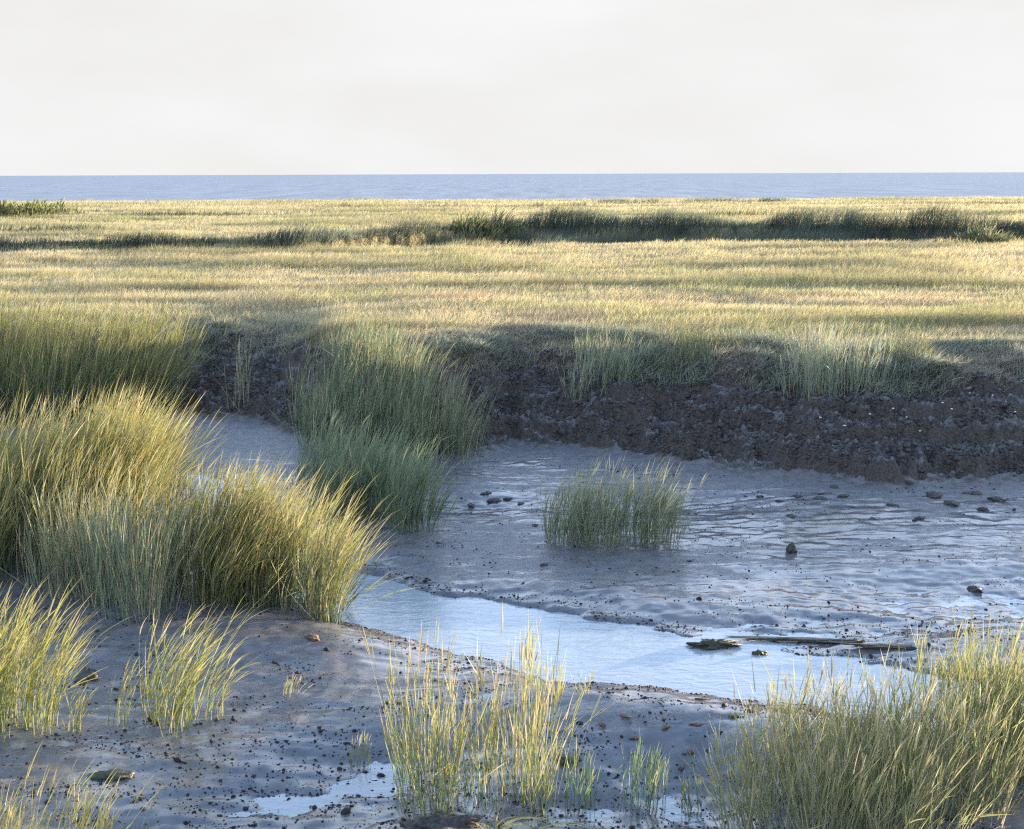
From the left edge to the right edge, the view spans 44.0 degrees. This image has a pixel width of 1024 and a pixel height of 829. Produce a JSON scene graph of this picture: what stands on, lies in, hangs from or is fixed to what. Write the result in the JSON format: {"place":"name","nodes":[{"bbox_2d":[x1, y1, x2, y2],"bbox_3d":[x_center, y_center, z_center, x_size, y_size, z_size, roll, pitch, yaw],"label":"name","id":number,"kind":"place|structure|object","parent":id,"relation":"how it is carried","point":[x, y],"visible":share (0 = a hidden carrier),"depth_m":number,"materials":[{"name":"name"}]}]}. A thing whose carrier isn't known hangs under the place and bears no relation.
{"place":"outdoors","nodes":[
{"label":"outdoors","id":0,"kind":"place"},
{"bbox_2d":[0,198,1023,828],"bbox_3d":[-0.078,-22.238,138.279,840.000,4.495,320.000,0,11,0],"label":"ground","id":1,"kind":"structure","parent":0,"point":[524,456],"depth_m":12.57,"materials":[{"name":"grey soil"}]},
{"bbox_2d":[0,198,78,217],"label":"marsh bush","id":2,"kind":"object","parent":1,"relation":"on","point":[35,209],"visible":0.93,"depth_m":77.34,"materials":[{"name":"green plant"}]},
{"bbox_2d":[0,569,129,741],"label":"cordgrass tuft","id":3,"kind":"object","parent":1,"relation":"on","point":[7,659],"visible":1,"depth_m":9.16,"materials":[{"name":"green plant"}]},
{"bbox_2d":[57,681,100,732],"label":"cordgrass tuft","id":4,"kind":"object","parent":1,"relation":"on","point":[79,713],"visible":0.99,"depth_m":9.18,"materials":[{"name":"green plant"}]},
{"bbox_2d":[0,746,162,828],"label":"cordgrass tuft","id":5,"kind":"object","parent":1,"relation":"on","point":[70,818],"visible":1,"depth_m":7.17,"materials":[{"name":"green plant"}]},
{"bbox_2d":[74,667,97,684],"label":"stranded weed","id":6,"kind":"object","parent":1,"relation":"on","point":[86,672],"visible":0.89,"depth_m":10.04,"materials":[{"name":"beige plant"}]},
{"bbox_2d":[0,454,215,624],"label":"cordgrass clump","id":7,"kind":"object","parent":1,"relation":"on","point":[93,578],"visible":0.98,"depth_m":11.48,"materials":[{"name":"green plant"}]},
{"bbox_2d":[0,275,217,429],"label":"tall grass stand","id":8,"kind":"object","parent":1,"relation":"on","point":[136,356],"depth_m":20.22,"materials":[{"name":"green plant"}]},
{"bbox_2d":[87,768,134,779],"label":"stranded weed","id":9,"kind":"object","parent":1,"relation":"on","point":[122,773],"visible":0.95,"depth_m":8.58,"materials":[{"name":"beige plant"}]},
{"bbox_2d":[0,366,233,586],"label":"cordgrass clump","id":10,"kind":"object","parent":1,"relation":"on","point":[122,450],"visible":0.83,"depth_m":12.58,"materials":[{"name":"green plant"}]},
{"bbox_2d":[108,656,156,729],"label":"cordgrass tuft","id":11,"kind":"object","parent":1,"relation":"on","point":[118,703],"visible":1,"depth_m":9.22,"materials":[{"name":"green plant"}]},
{"bbox_2d":[139,595,269,738],"bbox_3d":[-2.204,1.816,9.328,1.141,0.972,0.902,0,11,0],"label":"cordgrass tuft","id":12,"kind":"object","parent":1,"relation":"on","point":[195,677],"visible":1,"depth_m":9.26,"materials":[{"name":"green plant"}]},
{"bbox_2d":[206,645,248,721],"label":"cordgrass tuft","id":13,"kind":"object","parent":1,"relation":"on","point":[224,691],"visible":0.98,"depth_m":9.39,"materials":[{"name":"green plant"}]},
{"bbox_2d":[208,336,254,411],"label":"grass tussock","id":14,"kind":"object","parent":1,"relation":"on","point":[237,368],"depth_m":20.63,"materials":[{"name":"green plant"}]},
{"bbox_2d":[123,449,418,623],"bbox_3d":[-2.204,1.228,11.849,2.892,1.944,2.433,0,11,0],"label":"cordgrass clump","id":15,"kind":"object","parent":1,"relation":"on","point":[246,550],"visible":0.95,"depth_m":11.57,"materials":[{"name":"green plant"}]},
{"bbox_2d":[283,675,314,696],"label":"cordgrass tuft","id":16,"kind":"object","parent":1,"relation":"on","point":[290,690],"visible":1,"depth_m":9.79,"materials":[{"name":"beige plant"}]},
{"bbox_2d":[306,634,319,640],"bbox_3d":[-1.673,1.878,10.650,0.142,0.052,0.103,6,13,31],"label":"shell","id":17,"kind":"object","parent":1,"relation":"on","point":[312,637],"visible":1,"depth_m":10.63},
{"bbox_2d":[348,733,371,763],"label":"cordgrass tuft","id":18,"kind":"object","parent":1,"relation":"on","point":[360,746],"visible":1,"depth_m":8.93,"materials":[{"name":"green plant"}]},
{"bbox_2d":[264,404,466,534],"bbox_3d":[-1.644,0.613,14.943,1.876,1.256,2.970,-7,13,-33],"label":"cordgrass clump","id":19,"kind":"object","parent":1,"relation":"on","point":[382,486],"visible":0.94,"depth_m":14.73,"materials":[{"name":"green plant"}]},
{"bbox_2d":[268,299,505,463],"bbox_3d":[-1.888,-0.610,18.318,4.213,2.190,2.582,7,13,34],"label":"cordgrass clump","id":20,"kind":"object","parent":1,"relation":"on","point":[399,393],"visible":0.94,"depth_m":17.97,"materials":[{"name":"green plant"}]},
{"bbox_2d":[384,684,414,811],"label":"cordgrass tuft","id":21,"kind":"object","parent":1,"relation":"on","point":[394,757],"visible":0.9,"depth_m":8.15,"materials":[{"name":"green plant"}]},
{"bbox_2d":[399,811,485,828],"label":"mud hummock","id":22,"kind":"object","parent":1,"relation":"on","point":[440,820],"visible":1,"depth_m":7.83,"materials":[{"name":"grey soil"}]},
{"bbox_2d":[480,491,491,494],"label":"mud clod","id":23,"kind":"object","parent":1,"relation":"on","point":[486,493],"visible":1,"depth_m":15.98,"materials":[{"name":"grey soil"}]},
{"bbox_2d":[451,203,524,245],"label":"marsh bush","id":24,"kind":"object","parent":1,"relation":"on","point":[479,220],"visible":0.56,"depth_m":59.47,"materials":[{"name":"green plant"}]},
{"bbox_2d":[359,609,617,826],"bbox_3d":[-0.176,1.954,8.238,1.636,1.286,1.522,10,15,43],"label":"cordgrass clump","id":25,"kind":"object","parent":1,"relation":"on","point":[436,741],"visible":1,"depth_m":8.20,"materials":[{"name":"green plant"}]},
{"bbox_2d":[486,497,501,502],"bbox_3d":[-0.231,1.074,15.793,0.154,0.065,0.212,10,15,43],"label":"mud clod","id":26,"kind":"object","parent":1,"relation":"on","point":[493,500],"visible":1,"depth_m":15.76,"materials":[{"name":"grey soil"}]},
{"bbox_2d":[0,195,1023,373],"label":"marsh grass","id":27,"kind":"structure","parent":1,"relation":"on","point":[885,274],"depth_m":30.95,"materials":[{"name":"plant"}]},
{"bbox_2d":[0,312,1023,400],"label":"bank grass","id":28,"kind":"structure","parent":1,"relation":"on","point":[997,348],"depth_m":19.18,"materials":[{"name":"green plant"}]},
{"bbox_2d":[0,196,1023,253],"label":"channel rushes","id":29,"kind":"object","parent":1,"relation":"on","point":[851,221],"visible":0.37,"depth_m":59.62,"materials":[{"name":"green plant"}]},
{"bbox_2d":[0,449,1023,828],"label":"mud crumbs","id":30,"kind":"object","parent":1,"relation":"on","point":[314,807],"visible":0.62,"depth_m":9.27,"materials":[{"name":"soil"}]},
{"bbox_2d":[466,812,566,828],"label":"bent grass","id":31,"kind":"structure","parent":1,"relation":"on","point":[506,824],"depth_m":7.85,"materials":[{"name":"green plant"}]},
{"bbox_2d":[12,331,1023,478],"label":"bank rubble","id":32,"kind":"object","parent":1,"relation":"on","point":[886,449],"visible":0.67,"depth_m":17.73,"materials":[{"name":"soil"}]},
{"bbox_2d":[520,624,541,690],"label":"cordgrass tuft","id":33,"kind":"object","parent":1,"relation":"on","point":[525,664],"visible":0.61,"depth_m":9.60,"materials":[{"name":"green plant"}]},
{"bbox_2d":[544,655,560,695],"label":"cordgrass tuft","id":34,"kind":"object","parent":1,"relation":"on","point":[552,677],"visible":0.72,"depth_m":9.45,"materials":[{"name":"green plant"}]},
{"bbox_2d":[503,814,603,828],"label":"bent grass","id":35,"kind":"structure","parent":1,"relation":"on","point":[531,825],"depth_m":7.91,"materials":[{"name":"green plant"}]},
{"bbox_2d":[554,753,581,764],"bbox_3d":[0.384,2.369,8.710,0.197,0.054,0.156,0,11,0],"label":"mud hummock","id":36,"kind":"object","parent":1,"relation":"on","point":[563,759],"visible":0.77,"depth_m":8.69,"materials":[{"name":"grey soil"}]},
{"bbox_2d":[572,669,594,693],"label":"cordgrass tuft","id":37,"kind":"object","parent":1,"relation":"on","point":[585,683],"visible":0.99,"depth_m":9.47,"materials":[{"name":"green plant"}]},
{"bbox_2d":[558,740,620,813],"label":"cordgrass tuft","id":38,"kind":"object","parent":1,"relation":"on","point":[584,790],"visible":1,"depth_m":8.25,"materials":[{"name":"green plant"}]},
{"bbox_2d":[556,322,658,404],"bbox_3d":[1.410,-0.777,18.875,1.545,1.284,1.174,0,11,0],"label":"grass tussock","id":39,"kind":"object","parent":1,"relation":"on","point":[603,362],"depth_m":18.87,"materials":[{"name":"green plant"}]},
{"bbox_2d":[535,449,707,553],"bbox_3d":[1.214,0.898,13.835,1.927,1.072,1.439,0,11,0],"label":"cordgrass clump","id":40,"kind":"object","parent":1,"relation":"on","point":[576,519],"visible":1,"depth_m":13.74,"materials":[{"name":"green plant"}]},
{"bbox_2d":[619,714,631,717],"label":"leaf litter","id":41,"kind":"object","parent":1,"relation":"on","point":[625,715],"visible":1,"depth_m":9.13,"materials":[{"name":"brown plant"}]},
{"bbox_2d":[619,729,669,816],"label":"cordgrass tuft","id":42,"kind":"object","parent":1,"relation":"on","point":[653,791],"visible":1,"depth_m":8.18,"materials":[{"name":"green plant"}]},
{"bbox_2d":[679,770,701,817],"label":"cordgrass tuft","id":43,"kind":"object","parent":1,"relation":"on","point":[689,799],"visible":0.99,"depth_m":8.15,"materials":[{"name":"green plant"}]},
{"bbox_2d":[642,317,743,380],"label":"grass tussock","id":44,"kind":"object","parent":1,"relation":"on","point":[704,349],"depth_m":18.85,"materials":[{"name":"green plant"}]},
{"bbox_2d":[688,723,705,726],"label":"leaf litter","id":45,"kind":"object","parent":1,"relation":"on","point":[697,724],"visible":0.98,"depth_m":9.04,"materials":[{"name":"brown plant"}]},
{"bbox_2d":[728,713,743,716],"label":"leaf litter","id":46,"kind":"object","parent":1,"relation":"on","point":[731,714],"visible":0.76,"depth_m":9.12,"materials":[{"name":"brown plant"}]},
{"bbox_2d":[785,513,796,517],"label":"mud clod","id":47,"kind":"object","parent":1,"relation":"on","point":[791,515],"visible":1,"depth_m":14.79,"materials":[{"name":"grey soil"}]},
{"bbox_2d":[729,636,872,642],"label":"stranded weed","id":48,"kind":"object","parent":1,"relation":"on","point":[808,639],"visible":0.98,"depth_m":11.19,"materials":[{"name":"brown plant"}]},
{"bbox_2d":[813,496,826,499],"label":"mud clod","id":49,"kind":"object","parent":1,"relation":"on","point":[820,497],"visible":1,"depth_m":15.42,"materials":[{"name":"grey soil"}]},
{"bbox_2d":[770,310,900,400],"bbox_3d":[4.466,-0.817,17.664,1.810,1.290,1.505,0,11,0],"label":"grass tussock","id":50,"kind":"object","parent":1,"relation":"on","point":[821,364],"depth_m":17.55,"materials":[{"name":"green plant"}]},
{"bbox_2d":[837,494,848,497],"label":"mud clod","id":51,"kind":"object","parent":1,"relation":"on","point":[842,495],"visible":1,"depth_m":15.51,"materials":[{"name":"grey soil"}]},
{"bbox_2d":[677,638,1023,828],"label":"cordgrass clump","id":52,"kind":"object","parent":1,"relation":"on","point":[909,742],"visible":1,"depth_m":7.78,"materials":[{"name":"green plant"}]},
{"bbox_2d":[834,642,942,649],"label":"stranded weed","id":53,"kind":"object","parent":1,"relation":"on","point":[884,646],"visible":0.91,"depth_m":10.95,"materials":[{"name":"brown plant"}]},
{"bbox_2d":[880,321,947,365],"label":"grass tussock","id":54,"kind":"object","parent":1,"relation":"on","point":[915,350],"depth_m":18.17,"materials":[{"name":"green plant"}]},
{"bbox_2d":[925,491,941,498],"bbox_3d":[5.154,0.984,15.487,0.195,0.073,0.275,4,12,23],"label":"mud clod","id":55,"kind":"object","parent":1,"relation":"on","point":[934,494],"visible":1,"depth_m":15.45,"materials":[{"name":"grey soil"}]},
{"bbox_2d":[881,599,1023,793],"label":"cordgrass clump","id":56,"kind":"object","parent":1,"relation":"on","point":[1010,677],"visible":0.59,"depth_m":8.44,"materials":[{"name":"green plant"}]},
{"bbox_2d":[944,500,960,506],"bbox_3d":[5.246,1.061,15.139,0.186,0.070,0.221,-7,13,-33],"label":"mud clod","id":57,"kind":"object","parent":1,"relation":"on","point":[952,503],"visible":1,"depth_m":15.09,"materials":[{"name":"grey soil"}]},
{"bbox_2d":[961,491,982,494],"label":"mud clod","id":58,"kind":"object","parent":1,"relation":"on","point":[973,492],"visible":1,"depth_m":15.59,"materials":[{"name":"grey soil"}]},
{"bbox_2d":[967,585,981,592],"bbox_3d":[4.569,1.732,12.512,0.128,0.080,0.170,-6,12,-26],"label":"mud clod","id":59,"kind":"object","parent":1,"relation":"on","point":[973,588],"visible":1,"depth_m":12.48,"materials":[{"name":"grey soil"}]},
{"bbox_2d":[976,507,988,511],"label":"mud clod","id":60,"kind":"object","parent":1,"relation":"on","point":[984,509],"visible":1,"depth_m":14.87,"materials":[{"name":"grey soil"}]},
{"bbox_2d":[954,218,1015,244],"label":"marsh bush","id":61,"kind":"object","parent":1,"relation":"on","point":[987,235],"visible":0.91,"depth_m":45.84,"materials":[{"name":"green plant"}]},
{"bbox_2d":[987,496,1006,502],"bbox_3d":[5.859,1.030,15.314,0.180,0.078,0.248,-2,11,-9],"label":"mud clod","id":62,"kind":"object","parent":1,"relation":"on","point":[997,499],"visible":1,"depth_m":15.28,"materials":[{"name":"grey soil"}]},
{"bbox_2d":[0,172,1023,202],"bbox_3d":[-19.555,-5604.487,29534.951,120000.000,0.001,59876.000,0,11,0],"label":"sea","id":63,"kind":"structure","parent":0,"point":[422,187],"depth_m":463.17,"materials":[{"name":"liquid"}]},
{"bbox_2d":[0,0,1023,175],"label":"sky","id":64,"kind":"structure","parent":0,"point":[88,87],"materials":[{"name":"white"}]},
{"bbox_2d":[10,463,1023,828],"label":"creek water","id":65,"kind":"structure","parent":0,"point":[640,655],"depth_m":10.96,"materials":[{"name":"blue liquid"}]},
{"bbox_2d":[686,639,741,649],"bbox_3d":[1.788,2.022,11.097,0.518,0.137,0.203,-1,11,-6],"label":"rock","id":66,"kind":"object","parent":65,"relation":"on","point":[710,644],"visible":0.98,"depth_m":11.05,"materials":[{"name":"grey stone"}]},
{"bbox_2d":[751,649,768,654],"bbox_3d":[2.139,2.058,10.930,0.155,0.057,0.098,-1,11,-6],"label":"rock","id":67,"kind":"object","parent":65,"relation":"on","point":[758,652],"visible":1,"depth_m":10.90,"materials":[{"name":"grey stone"}]},
{"bbox_2d":[786,541,797,553],"bbox_3d":[2.988,1.459,13.537,0.126,0.212,0.131,1,11,6],"label":"mud clod","id":68,"kind":"object","parent":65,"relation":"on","point":[791,548],"visible":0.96,"depth_m":13.50,"materials":[{"name":"grey soil"}]}
]}

